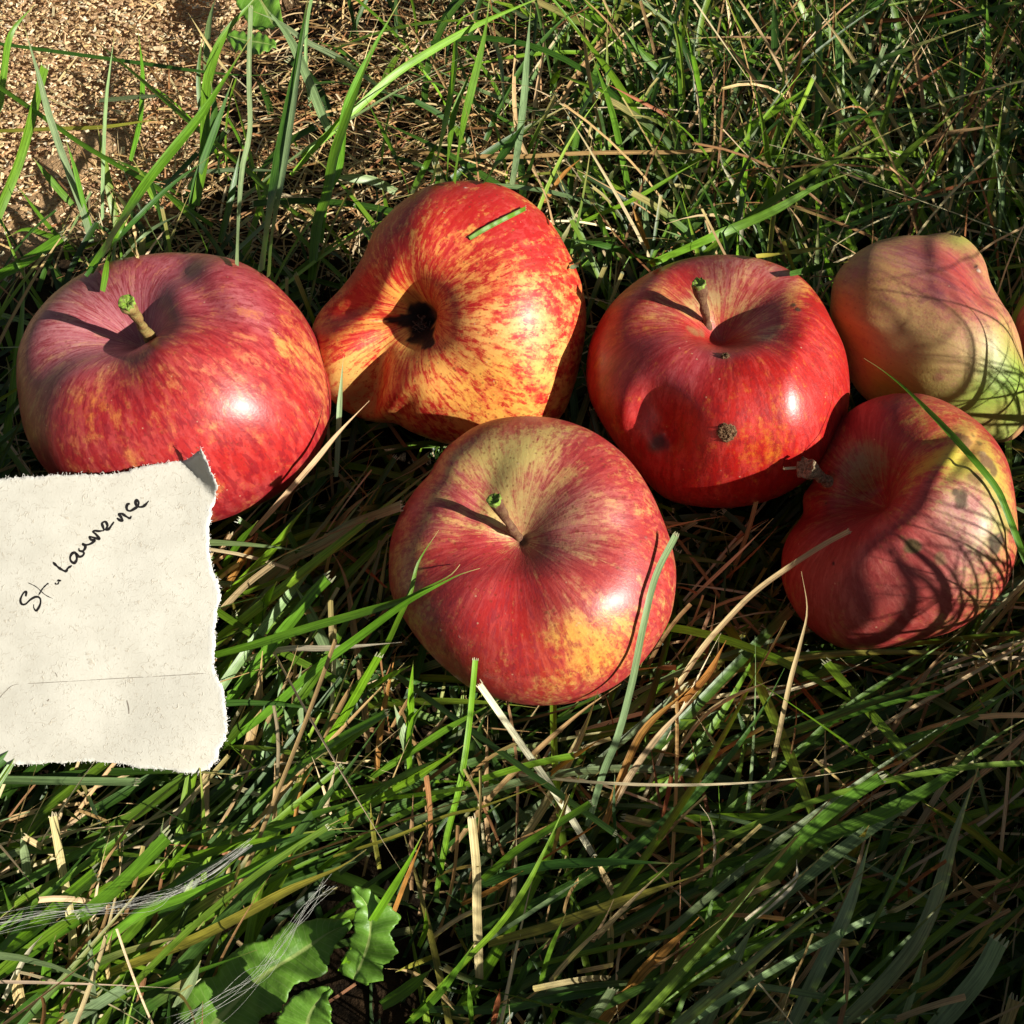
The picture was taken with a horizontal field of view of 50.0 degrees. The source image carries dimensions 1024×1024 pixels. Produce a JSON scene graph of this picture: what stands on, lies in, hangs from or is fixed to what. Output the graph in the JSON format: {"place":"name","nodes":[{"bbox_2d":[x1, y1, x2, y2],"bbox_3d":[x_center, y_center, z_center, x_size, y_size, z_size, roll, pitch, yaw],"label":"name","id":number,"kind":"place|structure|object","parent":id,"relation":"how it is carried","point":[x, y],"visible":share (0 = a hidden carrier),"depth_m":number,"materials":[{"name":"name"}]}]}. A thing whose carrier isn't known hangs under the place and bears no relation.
{"place":"outdoors","nodes":[
{"label":"outdoors","id":0,"kind":"place"},
{"bbox_2d":[0,0,1023,1023],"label":"ground","id":1,"kind":"structure","parent":0,"point":[351,1008],"depth_m":0.37,"materials":[{"name":"soil"}]},
{"bbox_2d":[16,252,330,522],"bbox_3d":[-0.089,-0.035,0.287,0.081,0.074,0.075,0,56,0],"label":"apple","id":2,"kind":"object","parent":1,"relation":"on","point":[154,358],"visible":0.91,"depth_m":0.27,"materials":[{"name":"red food"}]},
{"bbox_2d":[227,30,276,54],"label":"weed leaf","id":3,"kind":"object","parent":1,"relation":"on","point":[237,41],"visible":0.85,"depth_m":0.41,"materials":[{"name":"green plant"}]},
{"bbox_2d":[236,0,282,31],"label":"weed leaf","id":4,"kind":"object","parent":1,"relation":"on","point":[261,23],"visible":0.91,"depth_m":0.42,"materials":[{"name":"green plant"}]},
{"bbox_2d":[177,918,352,1023],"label":"weed leaf","id":5,"kind":"object","parent":1,"relation":"on","point":[305,956],"visible":1,"depth_m":0.23,"materials":[{"name":"green plant"}]},
{"bbox_2d":[274,986,332,1023],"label":"weed leaf","id":6,"kind":"object","parent":1,"relation":"on","point":[312,1006],"visible":1,"depth_m":0.21,"materials":[{"name":"green plant"}]},
{"bbox_2d":[334,356,343,476],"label":"grass stalk","id":7,"kind":"object","parent":1,"relation":"on","point":[338,438],"depth_m":0.29,"materials":[{"name":"beige plant"}]},
{"bbox_2d":[0,0,693,347],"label":"wood chips","id":8,"kind":"object","parent":1,"relation":"on","point":[162,48],"visible":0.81,"depth_m":0.42,"materials":[{"name":"wood"}]},
{"bbox_2d":[341,885,400,985],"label":"weed leaf","id":9,"kind":"object","parent":1,"relation":"on","point":[371,952],"visible":1,"depth_m":0.22,"materials":[{"name":"green plant"}]},
{"bbox_2d":[312,180,585,443],"bbox_3d":[-0.018,-0.054,0.304,0.076,0.071,0.071,0,56,0],"label":"apple","id":10,"kind":"object","parent":1,"relation":"on","point":[433,321],"visible":0.94,"depth_m":0.28,"materials":[{"name":"red food"}]},
{"bbox_2d":[469,206,525,239],"bbox_3d":[-0.004,-0.074,0.278,0.015,0.005,0.015,0,56,0],"label":"grass clipping","id":11,"kind":"object","parent":10,"relation":"on","point":[495,223],"depth_m":0.28},
{"bbox_2d":[0,0,1023,1023],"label":"grass","id":12,"kind":"structure","parent":1,"relation":"on","point":[813,846],"depth_m":0.26,"materials":[{"name":"green plant"}]},
{"bbox_2d":[48,811,76,999],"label":"straw stalk","id":13,"kind":"object","parent":12,"relation":"on","point":[62,870],"visible":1,"depth_m":0.23,"materials":[{"name":"beige plant"}]},
{"bbox_2d":[0,446,229,775],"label":"paper note","id":14,"kind":"object","parent":12,"relation":"on","point":[110,597],"visible":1,"depth_m":0.25,"materials":[{"name":"white paper"}]},
{"bbox_2d":[0,839,252,933],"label":"hair tuft","id":15,"kind":"object","parent":12,"relation":"on","point":[168,896],"visible":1,"depth_m":0.22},
{"bbox_2d":[201,770,208,871],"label":"straw stalk","id":16,"kind":"object","parent":12,"relation":"on","point":[206,792],"visible":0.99,"depth_m":0.25,"materials":[{"name":"beige plant"}]},
{"bbox_2d":[166,877,335,1023],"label":"hair tuft","id":17,"kind":"object","parent":12,"relation":"on","point":[262,961],"visible":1,"depth_m":0.22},
{"bbox_2d":[249,401,368,535],"bbox_3d":[-0.051,-0.009,0.278,0.040,0.026,0.004,-31,61,-19],"label":"straw stalk","id":18,"kind":"object","parent":12,"relation":"on","point":[292,486],"visible":1,"depth_m":0.28,"materials":[{"name":"beige plant"}]},
{"bbox_2d":[215,565,459,657],"bbox_3d":[-0.041,0.023,0.250,0.060,0.033,0.006,0,56,0],"label":"grass stalk","id":19,"kind":"object","parent":12,"relation":"on","point":[306,628],"depth_m":0.25,"materials":[{"name":"green plant"}]},
{"bbox_2d":[349,530,438,694],"bbox_3d":[-0.026,0.025,0.251,0.032,0.038,0.005,-38,64,-23],"label":"grass stalk","id":20,"kind":"object","parent":12,"relation":"on","point":[395,625],"depth_m":0.25,"materials":[{"name":"green plant"}]},
{"bbox_2d":[433,657,478,896],"bbox_3d":[-0.012,0.058,0.238,0.010,0.033,0.042,0,56,0],"label":"grass stalk","id":21,"kind":"object","parent":12,"relation":"on","point":[448,829],"depth_m":0.24,"materials":[{"name":"green plant"}]},
{"bbox_2d":[468,813,482,986],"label":"straw stalk","id":22,"kind":"object","parent":12,"relation":"on","point":[476,894],"visible":1,"depth_m":0.23,"materials":[{"name":"beige plant"}]},
{"bbox_2d":[389,416,675,705],"bbox_3d":[0.005,0.010,0.261,0.068,0.061,0.069,0,56,0],"label":"apple","id":23,"kind":"object","parent":12,"relation":"on","point":[554,530],"visible":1,"depth_m":0.24,"materials":[{"name":"red plant"}]},
{"bbox_2d":[476,680,596,857],"bbox_3d":[0.006,0.056,0.241,0.002,0.022,0.041,-34,62,-21],"label":"straw stalk","id":24,"kind":"object","parent":12,"relation":"on","point":[518,740],"visible":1,"depth_m":0.24,"materials":[{"name":"beige plant"}]},
{"bbox_2d":[584,531,678,826],"bbox_3d":[0.027,0.038,0.245,0.003,0.040,0.057,16,57,10],"label":"grass stalk","id":25,"kind":"object","parent":12,"relation":"on","point":[634,669],"depth_m":0.24,"materials":[{"name":"green plant"}]},
{"bbox_2d":[666,528,851,698],"bbox_3d":[0.056,0.024,0.259,0.049,0.037,0.006,-29,61,-18],"label":"straw stalk","id":26,"kind":"object","parent":12,"relation":"on","point":[735,610],"visible":1,"depth_m":0.26,"materials":[{"name":"beige plant"}]},
{"bbox_2d":[744,860,798,920],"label":"curled dry leaf","id":27,"kind":"object","parent":12,"relation":"on","point":[786,892],"visible":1,"depth_m":0.22,"materials":[{"name":"plant"}]},
{"bbox_2d":[760,571,807,811],"bbox_3d":[0.061,0.042,0.248,0.011,0.034,0.047,0,56,0],"label":"straw stalk","id":28,"kind":"object","parent":12,"relation":"on","point":[782,716],"visible":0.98,"depth_m":0.25,"materials":[{"name":"beige plant"}]},
{"bbox_2d":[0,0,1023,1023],"bbox_3d":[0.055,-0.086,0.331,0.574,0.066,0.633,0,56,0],"label":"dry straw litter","id":29,"kind":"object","parent":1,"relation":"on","point":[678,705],"visible":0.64,"depth_m":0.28,"materials":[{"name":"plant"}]},
{"bbox_2d":[586,255,849,507],"bbox_3d":[0.054,-0.036,0.291,0.069,0.061,0.070,0,56,0],"label":"apple","id":30,"kind":"object","parent":1,"relation":"on","point":[718,381],"visible":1,"depth_m":0.27,"materials":[{"name":"red plant"}]},
{"bbox_2d":[781,393,1017,649],"bbox_3d":[0.093,0.002,0.270,0.053,0.056,0.063,0,56,0],"label":"apple","id":31,"kind":"object","parent":1,"relation":"on","point":[901,489],"visible":0.98,"depth_m":0.25,"materials":[{"name":"red food"}]},
{"bbox_2d":[784,466,795,469],"bbox_3d":[0.069,-0.011,0.266,0.008,0.001,0.002,0,56,0],"label":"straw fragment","id":32,"kind":"object","parent":31,"relation":"on","point":[789,468],"visible":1,"depth_m":0.27,"materials":[{"name":"beige plant"}]},
{"bbox_2d":[864,358,1023,562],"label":"grass stalk","id":33,"kind":"object","parent":31,"relation":"on","point":[968,453],"depth_m":0.24,"materials":[{"name":"green plant"}]},
{"bbox_2d":[830,233,1023,442],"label":"apple","id":34,"kind":"object","parent":1,"relation":"on","point":[929,315],"visible":0.78,"depth_m":0.28,"materials":[{"name":"food"}]},
{"bbox_2d":[1015,305,1023,358],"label":"apple","id":35,"kind":"object","parent":1,"relation":"on","point":[1019,324],"visible":0.2,"depth_m":0.30,"materials":[{"name":"red food"}]}
]}

